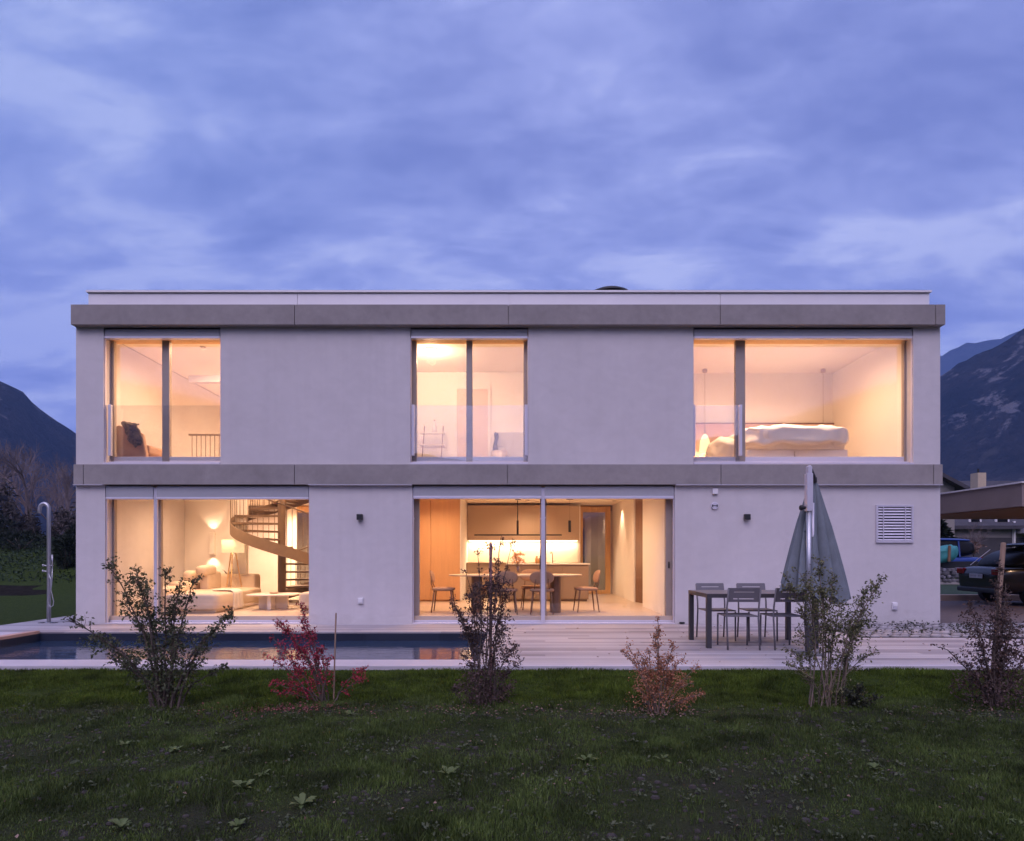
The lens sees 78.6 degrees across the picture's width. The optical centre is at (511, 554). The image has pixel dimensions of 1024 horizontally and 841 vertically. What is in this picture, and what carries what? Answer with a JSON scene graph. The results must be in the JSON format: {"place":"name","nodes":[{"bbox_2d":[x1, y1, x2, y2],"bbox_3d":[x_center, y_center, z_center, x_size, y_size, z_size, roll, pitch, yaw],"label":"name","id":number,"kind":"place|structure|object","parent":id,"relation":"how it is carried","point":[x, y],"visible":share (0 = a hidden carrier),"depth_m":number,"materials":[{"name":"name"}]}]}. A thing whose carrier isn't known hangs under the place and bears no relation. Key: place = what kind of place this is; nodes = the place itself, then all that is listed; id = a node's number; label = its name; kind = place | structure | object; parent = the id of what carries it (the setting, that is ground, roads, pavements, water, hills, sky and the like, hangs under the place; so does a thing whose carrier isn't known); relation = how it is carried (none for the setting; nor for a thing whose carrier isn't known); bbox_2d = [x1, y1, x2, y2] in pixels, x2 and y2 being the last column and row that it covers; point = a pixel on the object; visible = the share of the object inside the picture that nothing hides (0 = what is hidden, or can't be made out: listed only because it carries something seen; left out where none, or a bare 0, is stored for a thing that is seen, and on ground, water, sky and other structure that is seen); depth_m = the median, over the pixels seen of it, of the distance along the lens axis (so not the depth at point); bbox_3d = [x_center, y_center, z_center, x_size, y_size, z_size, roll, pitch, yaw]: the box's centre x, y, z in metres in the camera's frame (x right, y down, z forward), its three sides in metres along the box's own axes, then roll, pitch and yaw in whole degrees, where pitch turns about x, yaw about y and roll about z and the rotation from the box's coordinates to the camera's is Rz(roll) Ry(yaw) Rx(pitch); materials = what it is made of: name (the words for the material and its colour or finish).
{"place":"outdoors","nodes":[
{"label":"outdoors","id":0,"kind":"place"},
{"bbox_2d":[0,585,46,595],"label":"path","id":1,"kind":"structure","parent":0,"point":[11,590],"depth_m":19.24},
{"bbox_2d":[230,500,308,597],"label":"spiral staircase","id":2,"kind":"structure","parent":0,"point":[281,550],"depth_m":14.38,"materials":[{"name":"wood"}]},
{"bbox_2d":[0,542,1023,840],"bbox_3d":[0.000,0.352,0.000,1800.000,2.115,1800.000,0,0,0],"label":"lawn","id":3,"kind":"structure","parent":0,"point":[20,608],"depth_m":3.93,"materials":[{"name":"plant"}]},
{"bbox_2d":[0,512,20,540],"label":"bush","id":4,"kind":"object","parent":3,"relation":"on","point":[3,520],"visible":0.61,"depth_m":27.18,"materials":[{"name":"green plant"}]},
{"bbox_2d":[0,446,42,492],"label":"bare tree","id":5,"kind":"object","parent":3,"relation":"on","point":[6,470],"visible":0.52,"depth_m":50.26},
{"bbox_2d":[0,442,53,527],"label":"bare tree","id":6,"kind":"object","parent":3,"relation":"on","point":[14,484],"visible":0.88,"depth_m":43.21,"materials":[{"name":"plant"}]},
{"bbox_2d":[0,438,54,519],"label":"bare tree","id":7,"kind":"object","parent":3,"relation":"on","point":[20,472],"visible":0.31,"depth_m":61.83,"materials":[{"name":"plant"}]},
{"bbox_2d":[0,528,58,551],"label":"bush","id":8,"kind":"object","parent":3,"relation":"on","point":[18,545],"visible":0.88,"depth_m":25.85,"materials":[{"name":"green plant"}]},
{"bbox_2d":[0,477,75,541],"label":"thicket","id":9,"kind":"object","parent":3,"relation":"on","point":[16,516],"visible":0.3,"depth_m":32.29,"materials":[{"name":"green plant"}]},
{"bbox_2d":[20,468,75,522],"bbox_3d":[-28.126,-2.951,38.306,2.811,5.147,3.906,0,0,31],"label":"bare tree","id":10,"kind":"object","parent":3,"relation":"on","point":[48,497],"visible":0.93,"depth_m":38.35,"materials":[{"name":"plant"}]},
{"bbox_2d":[28,452,75,525],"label":"bare tree","id":11,"kind":"object","parent":3,"relation":"on","point":[68,479],"visible":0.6,"depth_m":50.37,"materials":[{"name":"plant"}]},
{"bbox_2d":[46,498,75,534],"bbox_3d":[-24.102,-1.699,34.025,2.130,3.008,1.562,0,0,-19],"label":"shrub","id":12,"kind":"object","parent":3,"relation":"on","point":[69,508],"visible":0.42,"depth_m":33.96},
{"bbox_2d":[51,534,75,568],"bbox_3d":[-16.052,-0.027,22.491,1.118,1.508,1.184,0,0,0],"label":"bush","id":13,"kind":"object","parent":3,"relation":"on","point":[62,559],"visible":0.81,"depth_m":22.36,"materials":[{"name":"green plant"}]},
{"bbox_2d":[64,522,75,557],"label":"bush","id":14,"kind":"object","parent":3,"relation":"on","point":[72,532],"visible":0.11,"depth_m":23.30,"materials":[{"name":"green plant"}]},
{"bbox_2d":[107,818,131,827],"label":"rosette weed","id":15,"kind":"object","parent":3,"relation":"on","point":[121,822],"visible":1,"depth_m":3.12,"materials":[{"name":"green plant"}]},
{"bbox_2d":[61,552,236,708],"bbox_3d":[-3.216,0.688,5.626,1.482,1.418,0.778,0,0,0],"label":"shrub","id":16,"kind":"object","parent":3,"relation":"on","point":[161,693],"visible":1,"depth_m":5.58,"materials":[{"name":"green plant"}]},
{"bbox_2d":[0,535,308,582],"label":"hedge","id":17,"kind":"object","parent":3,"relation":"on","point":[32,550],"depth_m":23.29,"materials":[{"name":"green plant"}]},
{"bbox_2d":[228,818,245,829],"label":"rosette weed","id":18,"kind":"object","parent":3,"relation":"on","point":[237,822],"visible":1,"depth_m":3.17,"materials":[{"name":"green plant"}]},
{"bbox_2d":[232,779,254,787],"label":"rosette weed","id":19,"kind":"object","parent":3,"relation":"on","point":[244,784],"visible":0.99,"depth_m":3.66,"materials":[{"name":"green plant"}]},
{"bbox_2d":[188,700,410,719],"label":"fallen leaves","id":20,"kind":"object","parent":3,"relation":"on","point":[277,708],"visible":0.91,"depth_m":5.52,"materials":[{"name":"red plant"}]},
{"bbox_2d":[289,792,316,808],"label":"rosette weed","id":21,"kind":"object","parent":3,"relation":"on","point":[301,800],"visible":1,"depth_m":3.44,"materials":[{"name":"green plant"}]},
{"bbox_2d":[262,602,368,701],"bbox_3d":[-1.841,0.914,5.797,0.979,0.970,0.496,0,0,0],"label":"shrub","id":22,"kind":"object","parent":3,"relation":"on","point":[318,677],"visible":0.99,"depth_m":5.80,"materials":[{"name":"red plant"}]},
{"bbox_2d":[333,613,336,698],"bbox_3d":[-1.665,0.984,5.880,0.038,0.873,0.015,0,0,0],"label":"plant stake","id":23,"kind":"object","parent":3,"relation":"on","point":[334,656],"visible":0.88,"depth_m":5.87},
{"bbox_2d":[439,765,459,776],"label":"rosette weed","id":24,"kind":"object","parent":3,"relation":"on","point":[452,768],"visible":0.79,"depth_m":3.85,"materials":[{"name":"green plant"}]},
{"bbox_2d":[362,702,590,716],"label":"fallen leaves","id":25,"kind":"object","parent":3,"relation":"on","point":[472,708],"visible":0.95,"depth_m":5.51,"materials":[{"name":"brown plant"}]},
{"bbox_2d":[449,535,524,706],"bbox_3d":[-0.232,0.625,5.756,0.709,1.605,0.515,0,0,0],"label":"shrub","id":26,"kind":"object","parent":3,"relation":"on","point":[483,690],"visible":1,"depth_m":5.72,"materials":[{"name":"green plant"}]},
{"bbox_2d":[489,542,491,698],"bbox_3d":[-0.201,0.653,5.900,0.027,1.535,0.027,0,0,-23],"label":"plant stake","id":27,"kind":"object","parent":3,"relation":"on","point":[490,554],"visible":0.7,"depth_m":5.89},
{"bbox_2d":[4,693,1007,840],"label":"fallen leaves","id":28,"kind":"object","parent":3,"relation":"on","point":[17,835],"visible":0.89,"depth_m":3.94,"materials":[{"name":"brown plant"}]},
{"bbox_2d":[0,700,1022,840],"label":"weeds","id":29,"kind":"object","parent":3,"relation":"on","point":[287,816],"visible":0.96,"depth_m":3.93,"materials":[{"name":"green plant"}]},
{"bbox_2d":[0,665,1023,726],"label":"grass","id":30,"kind":"structure","parent":3,"relation":"on","point":[65,675],"depth_m":6.46,"materials":[{"name":"green plant"}]},
{"bbox_2d":[620,615,705,713],"bbox_3d":[1.356,0.967,5.507,0.855,0.890,0.527,0,0,0],"label":"shrub","id":31,"kind":"object","parent":3,"relation":"on","point":[651,687],"visible":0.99,"depth_m":5.46,"materials":[{"name":"red plant"}]},
{"bbox_2d":[776,553,887,709],"bbox_3d":[2.891,0.702,5.610,1.050,1.433,0.494,0,0,0],"label":"shrub","id":32,"kind":"object","parent":3,"relation":"on","point":[855,629],"visible":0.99,"depth_m":5.63,"materials":[{"name":"green plant"}]},
{"bbox_2d":[830,683,884,708],"bbox_3d":[3.060,1.267,5.592,0.406,0.284,0.345,0,0,0],"label":"plant","id":33,"kind":"object","parent":3,"relation":"on","point":[851,693],"visible":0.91,"depth_m":5.54,"materials":[{"name":"green plant"}]},
{"bbox_2d":[819,623,1023,638],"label":"cobbles","id":34,"kind":"object","parent":3,"relation":"on","point":[887,629],"visible":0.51,"depth_m":10.29,"materials":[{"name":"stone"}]},
{"bbox_2d":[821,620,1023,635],"bbox_3d":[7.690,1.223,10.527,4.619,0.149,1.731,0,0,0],"label":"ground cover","id":35,"kind":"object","parent":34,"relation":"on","point":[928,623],"visible":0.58,"depth_m":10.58,"materials":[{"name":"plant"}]},
{"bbox_2d":[940,519,957,578],"bbox_3d":[20.202,-0.670,30.004,2.215,4.569,2.160,0,0,40],"label":"evergreen tree","id":36,"kind":"object","parent":3,"relation":"on","point":[945,530],"visible":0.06,"depth_m":29.47,"materials":[{"name":"green plant"}]},
{"bbox_2d":[940,473,969,536],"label":"neighbour house","id":37,"kind":"structure","parent":3,"relation":"on","point":[950,483],"depth_m":34.50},
{"bbox_2d":[940,538,982,560],"bbox_3d":[17.597,0.234,26.802,4.246,1.877,2.140,0,0,-2],"label":"parked van","id":38,"kind":"object","parent":3,"relation":"on","point":[965,547],"visible":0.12,"depth_m":26.07,"materials":[{"name":"metal"}]},
{"bbox_2d":[955,522,995,556],"bbox_3d":[26.639,-0.514,35.996,2.431,2.996,2.254,0,0,0],"label":"bare tree","id":39,"kind":"object","parent":3,"relation":"on","point":[977,538],"visible":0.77,"depth_m":35.95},
{"bbox_2d":[930,559,1023,708],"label":"shrub","id":40,"kind":"object","parent":3,"relation":"on","point":[1000,663],"visible":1,"depth_m":5.66,"materials":[{"name":"brown plant"}]},
{"bbox_2d":[955,469,1023,557],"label":"neighbour house","id":41,"kind":"structure","parent":3,"relation":"on","point":[1008,531],"depth_m":39.93,"materials":[{"name":"paint"}]},
{"bbox_2d":[991,542,1005,695],"bbox_3d":[4.534,0.663,5.850,0.162,1.552,0.042,0,0,0],"label":"plant stake","id":42,"kind":"object","parent":3,"relation":"on","point":[1002,551],"visible":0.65,"depth_m":5.83,"materials":[{"name":"wood"}]},
{"bbox_2d":[0,615,1023,663],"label":"terrace","id":43,"kind":"structure","parent":0,"point":[563,643],"depth_m":9.15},
{"bbox_2d":[37,502,53,622],"bbox_3d":[-8.670,0.144,11.660,0.346,2.253,0.120,0,0,0],"label":"garden shower","id":44,"kind":"object","parent":43,"relation":"on","point":[49,555],"visible":1,"depth_m":11.63,"materials":[{"name":"metal"}]},
{"bbox_2d":[0,633,486,647],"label":"pool basin","id":45,"kind":"object","parent":43,"relation":"in","point":[258,637],"visible":0.11,"depth_m":10.29,"materials":[{"name":"tile"}]},
{"bbox_2d":[0,631,39,639],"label":"pool edging","id":46,"kind":"object","parent":45,"relation":"on","point":[13,635],"visible":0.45,"depth_m":9.89,"materials":[{"name":"beige stone"}]},
{"bbox_2d":[0,641,483,659],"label":"pool water","id":47,"kind":"structure","parent":45,"relation":"in","point":[255,650],"depth_m":9.24,"materials":[{"name":"blue liquid"}]},
{"bbox_2d":[71,286,944,623],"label":"house","id":48,"kind":"structure","parent":43,"relation":"on","point":[329,404],"depth_m":11.44,"materials":[{"name":"paint"}]},
{"bbox_2d":[116,425,161,456],"bbox_3d":[-7.308,-2.083,12.350,0.624,0.809,0.660,0,0,0],"label":"lounge chair","id":49,"kind":"object","parent":48,"relation":"on","point":[125,447],"visible":0.51,"depth_m":12.02,"materials":[{"name":"beige fabric"}]},
{"bbox_2d":[121,421,142,447],"bbox_3d":[-7.284,-2.304,12.047,0.438,0.532,0.172,0,0,0],"label":"patterned throw","id":50,"kind":"object","parent":49,"relation":"on","point":[133,434],"visible":1,"depth_m":11.98,"materials":[{"name":"fabric"}]},
{"bbox_2d":[103,341,219,463],"bbox_3d":[-6.398,-2.895,11.567,2.132,2.505,0.315,0,0,0],"label":"window","id":51,"kind":"structure","parent":48,"relation":"in","point":[166,458],"depth_m":11.64,"materials":[{"name":"grey metal"}]},
{"bbox_2d":[146,565,260,612],"bbox_3d":[-6.442,0.684,13.363,1.535,0.905,2.635,0,0,0],"label":"sofa","id":52,"kind":"object","parent":48,"relation":"on","point":[208,600],"visible":0.73,"depth_m":13.27,"materials":[{"name":"fabric"}]},
{"bbox_2d":[212,588,243,609],"bbox_3d":[-5.877,0.924,12.987,0.446,0.430,0.540,0,0,0],"label":"throw blanket","id":53,"kind":"object","parent":52,"relation":"on","point":[238,593],"visible":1,"depth_m":12.91,"materials":[{"name":"fabric"}]},
{"bbox_2d":[188,434,219,456],"bbox_3d":[-5.565,-2.134,13.420,2.730,0.912,0.044,0,0,0],"label":"stair railing","id":54,"kind":"object","parent":48,"relation":"on","point":[201,435],"visible":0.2,"depth_m":13.41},
{"bbox_2d":[105,500,308,623],"bbox_3d":[-5.572,0.001,11.577,3.732,2.538,0.295,0,0,0],"label":"sliding window","id":55,"kind":"structure","parent":48,"relation":"in","point":[114,502],"depth_m":11.64,"materials":[{"name":"grey metal"}]},
{"bbox_2d":[209,532,215,554],"bbox_3d":[-7.020,-0.258,14.675,0.120,0.520,0.089,0,0,0],"label":"wall sconce","id":56,"kind":"object","parent":48,"relation":"attached to","point":[212,543],"depth_m":14.63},
{"bbox_2d":[222,540,243,587],"bbox_3d":[-6.335,0.405,14.189,0.483,1.468,0.494,0,0,0],"label":"floor lamp","id":57,"kind":"object","parent":48,"relation":"on","point":[232,546],"visible":0.84,"depth_m":14.03,"materials":[{"name":"fabric"}]},
{"bbox_2d":[246,593,300,609],"bbox_3d":[-4.980,0.980,13.120,1.000,0.315,0.840,0,0,0],"label":"coffee table","id":58,"kind":"object","parent":48,"relation":"on","point":[268,601],"visible":0.92,"depth_m":13.08,"materials":[{"name":"stone"}]},
{"bbox_2d":[299,591,308,611],"bbox_3d":[-3.700,0.937,12.600,1.000,0.400,0.780,0,0,0],"label":"pouf","id":59,"kind":"object","parent":48,"relation":"on","point":[304,597],"visible":0.13,"depth_m":12.22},
{"bbox_2d":[422,347,438,354],"bbox_3d":[-1.660,-4.125,12.750,0.340,0.084,0.340,0,0,0],"label":"ceiling lamp","id":60,"kind":"object","parent":48,"relation":"attached to","point":[430,351],"visible":1,"depth_m":12.66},
{"bbox_2d":[419,426,445,456],"bbox_3d":[-1.775,-2.288,13.790,0.550,1.220,0.680,0,0,0],"label":"ladder shelf","id":61,"kind":"object","parent":48,"relation":"on","point":[441,446],"visible":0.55,"depth_m":13.97,"materials":[{"name":"white wood"}]},
{"bbox_2d":[429,570,455,612],"bbox_3d":[-1.381,0.725,12.420,0.503,0.827,0.470,0,0,0],"label":"dining chair","id":62,"kind":"object","parent":48,"relation":"on","point":[434,588],"visible":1,"depth_m":12.25,"materials":[{"name":"brown wood"}]},
{"bbox_2d":[410,341,527,464],"bbox_3d":[-0.780,-2.895,11.567,2.159,2.505,0.315,0,0,0],"label":"window","id":63,"kind":"structure","parent":48,"relation":"in","point":[469,459],"depth_m":11.64,"materials":[{"name":"grey metal"}]},
{"bbox_2d":[455,387,490,456],"bbox_3d":[-0.900,-2.755,14.278,0.820,2.145,0.124,0,0,0],"label":"interior door","id":64,"kind":"structure","parent":48,"relation":"in","point":[481,395],"depth_m":14.28,"materials":[{"name":"wood"}]},
{"bbox_2d":[491,446,507,456],"bbox_3d":[-0.260,-1.993,13.300,0.400,0.629,0.400,0,0,0],"label":"basket","id":65,"kind":"object","parent":48,"relation":"on","point":[499,453],"visible":0.3,"depth_m":13.15,"materials":[{"name":"white metal"}]},
{"bbox_2d":[494,571,517,614],"bbox_3d":[-0.129,0.725,12.029,0.470,0.827,0.503,0,0,-4],"label":"dining chair","id":66,"kind":"object","parent":48,"relation":"on","point":[512,576],"visible":0.56,"depth_m":11.83,"materials":[{"name":"brown wood"}]},
{"bbox_2d":[496,432,522,456],"bbox_3d":[0.015,-2.178,13.990,0.730,1.000,0.580,0,0,0],"label":"table","id":67,"kind":"object","parent":48,"relation":"on","point":[512,442],"visible":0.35,"depth_m":13.70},
{"bbox_2d":[449,574,581,612],"bbox_3d":[0.070,0.765,12.450,2.640,0.743,1.080,0,0,0],"label":"dining table","id":68,"kind":"object","parent":48,"relation":"on","point":[555,584],"visible":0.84,"depth_m":12.20,"materials":[{"name":"brown wood"}]},
{"bbox_2d":[509,551,525,571],"bbox_3d":[0.111,0.153,12.424,0.350,0.480,0.266,0,0,0],"label":"flower vase","id":69,"kind":"object","parent":68,"relation":"on","point":[518,562],"visible":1,"depth_m":12.41,"materials":[{"name":"beige glass"}]},
{"bbox_2d":[474,499,561,535],"bbox_3d":[0.150,-0.950,15.600,2.180,0.955,0.080,0,0,0],"label":"linear pendant","id":70,"kind":"object","parent":48,"relation":"hanging from","point":[517,534],"visible":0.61,"depth_m":15.58,"materials":[{"name":"metal"}]},
{"bbox_2d":[467,505,579,593],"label":"backsplash","id":71,"kind":"structure","parent":48,"relation":"attached to","point":[495,519],"depth_m":17.25,"materials":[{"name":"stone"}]},
{"bbox_2d":[521,569,539,609],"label":"dining chair","id":72,"kind":"object","parent":48,"relation":"on","point":[528,571],"visible":0.66,"depth_m":13.19,"materials":[{"name":"brown wood"}]},
{"bbox_2d":[530,571,553,614],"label":"dining chair","id":73,"kind":"object","parent":48,"relation":"on","point":[535,577],"visible":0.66,"depth_m":11.84,"materials":[{"name":"brown wood"}]},
{"bbox_2d":[412,499,674,623],"bbox_3d":[0.579,0.001,11.577,4.799,2.538,0.295,0,0,0],"label":"sliding window","id":74,"kind":"structure","parent":48,"relation":"in","point":[668,502],"depth_m":11.64,"materials":[{"name":"grey metal"}]},
{"bbox_2d":[573,570,599,612],"bbox_3d":[1.501,0.725,12.502,0.503,0.827,0.470,0,0,-6],"label":"dining chair","id":75,"kind":"object","parent":48,"relation":"on","point":[596,576],"visible":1,"depth_m":12.34,"materials":[{"name":"brown wood"}]},
{"bbox_2d":[581,506,610,593],"bbox_3d":[2.415,-0.141,18.300,0.890,2.553,0.280,0,0,0],"label":"rear door","id":76,"kind":"structure","parent":48,"relation":"in","point":[607,509],"depth_m":18.16,"materials":[{"name":"brown wood"}]},
{"bbox_2d":[635,499,642,602],"bbox_3d":[3.015,-0.144,14.725,0.025,2.558,0.480,0,0,-15],"label":"interior door","id":77,"kind":"structure","parent":48,"relation":"in","point":[638,502],"depth_m":14.73,"materials":[{"name":"brown wood"}]},
{"bbox_2d":[699,369,709,452],"bbox_3d":[4.340,-3.237,14.080,0.253,1.861,0.253,0,0,0],"label":"bedside pendant","id":78,"kind":"object","parent":48,"relation":"hanging from","point":[704,441],"visible":0.92,"depth_m":14.01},
{"bbox_2d":[694,423,833,456],"bbox_3d":[5.487,-2.345,14.358,3.775,1.335,0.077,0,0,0],"label":"headboard","id":79,"kind":"object","parent":48,"relation":"on","point":[714,431],"visible":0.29,"depth_m":14.33,"materials":[{"name":"fabric"}]},
{"bbox_2d":[728,424,848,456],"bbox_3d":[5.587,-2.206,13.157,2.227,0.857,2.235,0,0,0],"label":"bed","id":80,"kind":"object","parent":48,"relation":"on","point":[784,440],"visible":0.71,"depth_m":12.15,"materials":[{"name":"fabric"}]},
{"bbox_2d":[705,436,733,456],"bbox_3d":[4.379,-2.064,13.005,0.628,0.769,1.152,0,0,0],"label":"pillow","id":81,"kind":"object","parent":80,"relation":"on","point":[721,446],"visible":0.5,"depth_m":12.58,"materials":[{"name":"fabric"}]},
{"bbox_2d":[693,341,913,463],"bbox_3d":[5.325,-2.895,11.567,4.018,2.505,0.315,0,0,0],"label":"window","id":82,"kind":"structure","parent":48,"relation":"in","point":[739,457],"depth_m":11.64,"materials":[{"name":"grey metal"}]},
{"bbox_2d":[875,505,913,542],"bbox_3d":[6.983,-0.559,11.422,0.680,0.690,0.034,0,0,0],"label":"vent grille","id":83,"kind":"object","parent":48,"relation":"attached to","point":[894,523],"visible":1,"depth_m":11.42,"materials":[{"name":"metal"}]},
{"bbox_2d":[695,583,735,640],"bbox_3d":[3.069,0.858,9.440,0.445,0.830,0.534,0,0,-2],"label":"garden chair","id":84,"kind":"object","parent":43,"relation":"on","point":[719,585],"visible":0.69,"depth_m":9.65,"materials":[{"name":"metal"}]},
{"bbox_2d":[717,588,761,649],"bbox_3d":[3.089,0.858,8.540,0.445,0.830,0.534,0,0,2],"label":"garden chair","id":85,"kind":"object","parent":43,"relation":"on","point":[754,593],"visible":1,"depth_m":8.33,"materials":[{"name":"metal"}]},
{"bbox_2d":[688,590,818,647],"bbox_3d":[3.400,0.900,8.930,1.514,0.741,0.900,0,0,0],"label":"garden table","id":86,"kind":"object","parent":43,"relation":"on","point":[708,595],"visible":0.68,"depth_m":8.74,"materials":[{"name":"metal"}]},
{"bbox_2d":[736,583,777,640],"bbox_3d":[3.691,0.858,9.440,0.445,0.830,0.535,0,0,1],"label":"garden chair","id":87,"kind":"object","parent":43,"relation":"on","point":[762,587],"visible":0.78,"depth_m":9.61,"materials":[{"name":"metal"}]},
{"bbox_2d":[760,588,805,649],"bbox_3d":[3.701,0.858,8.540,0.445,0.830,0.534,0,0,-1],"label":"garden chair","id":88,"kind":"object","parent":43,"relation":"on","point":[778,595],"visible":0.62,"depth_m":8.34,"materials":[{"name":"metal"}]},
{"bbox_2d":[779,465,850,655],"bbox_3d":[3.907,0.070,8.085,0.905,2.403,0.551,0,0,0],"label":"parasol","id":89,"kind":"object","parent":43,"relation":"on","point":[813,533],"visible":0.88,"depth_m":7.97,"materials":[{"name":"fabric"}]},
{"bbox_2d":[0,329,1023,555],"bbox_3d":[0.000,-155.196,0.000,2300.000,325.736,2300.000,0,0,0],"label":"hills","id":90,"kind":"structure","parent":0,"point":[982,412],"depth_m":702.85,"materials":[{"name":"plant"}]},
{"bbox_2d":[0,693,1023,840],"bbox_3d":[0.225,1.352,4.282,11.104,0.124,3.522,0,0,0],"label":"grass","id":91,"kind":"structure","parent":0,"point":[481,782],"depth_m":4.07,"materials":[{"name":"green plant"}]},
{"bbox_2d":[0,632,1023,669],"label":"pool surround","id":92,"kind":"object","parent":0,"point":[267,664],"visible":0.04,"depth_m":7.15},
{"bbox_2d":[0,701,1023,840],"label":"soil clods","id":93,"kind":"object","parent":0,"point":[653,797],"visible":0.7,"depth_m":3.86,"materials":[{"name":"soil"}]},
{"bbox_2d":[0,0,1023,432],"label":"sky","id":94,"kind":"structure","parent":0,"point":[145,144],"materials":[{"name":"blue"}]},
{"bbox_2d":[6,701,1023,837],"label":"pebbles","id":95,"kind":"object","parent":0,"point":[817,831],"visible":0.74,"depth_m":4.75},
{"bbox_2d":[506,552,589,600],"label":"kitchen island","id":96,"kind":"structure","parent":0,"point":[569,584],"depth_m":15.17,"materials":[{"name":"stone"}]},
{"bbox_2d":[549,704,739,719],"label":"fallen leaves","id":97,"kind":"object","parent":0,"point":[655,712],"visible":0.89,"depth_m":5.41,"materials":[{"name":"brown plant"}]},
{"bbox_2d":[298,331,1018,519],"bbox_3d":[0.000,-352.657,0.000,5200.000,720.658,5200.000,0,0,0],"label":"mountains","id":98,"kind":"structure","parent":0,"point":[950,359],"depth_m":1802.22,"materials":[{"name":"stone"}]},
{"bbox_2d":[940,584,977,593],"bbox_3d":[20.800,1.171,21.180,26.000,0.037,6.800,0,0,0],"label":"lawn strip","id":99,"kind":"object","parent":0,"point":[948,588],"visible":0.06,"depth_m":20.44,"materials":[{"name":"plant"}]},
{"bbox_2d":[940,561,978,583],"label":"stone wall","id":100,"kind":"structure","parent":99,"relation":"on","point":[948,569],"depth_m":24.55,"materials":[{"name":"stone"}]},
{"bbox_2d":[940,544,957,562],"bbox_3d":[16.773,0.004,24.519,1.456,0.804,0.739,0,0,0],"label":"tarpaulin","id":101,"kind":"object","parent":100,"relation":"on","point":[948,553],"visible":0.45,"depth_m":24.27,"materials":[{"name":"teal plastic"}]},
{"bbox_2d":[940,601,1023,623],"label":"driveway","id":102,"kind":"structure","parent":0,"point":[950,611],"depth_m":14.54,"materials":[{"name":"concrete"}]},
{"bbox_2d":[940,594,1020,600],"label":"kerb","id":103,"kind":"structure","parent":102,"relation":"on","point":[958,597],"depth_m":17.62,"materials":[{"name":"concrete"}]},
{"bbox_2d":[940,481,1023,518],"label":"carport","id":104,"kind":"object","parent":102,"relation":"on","point":[1003,501],"visible":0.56,"depth_m":13.23,"materials":[{"name":"concrete"}]},
{"bbox_2d":[957,543,1023,602],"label":"parked car","id":105,"kind":"object","parent":102,"relation":"on","point":[977,577],"visible":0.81,"depth_m":16.18,"materials":[{"name":"metal"}]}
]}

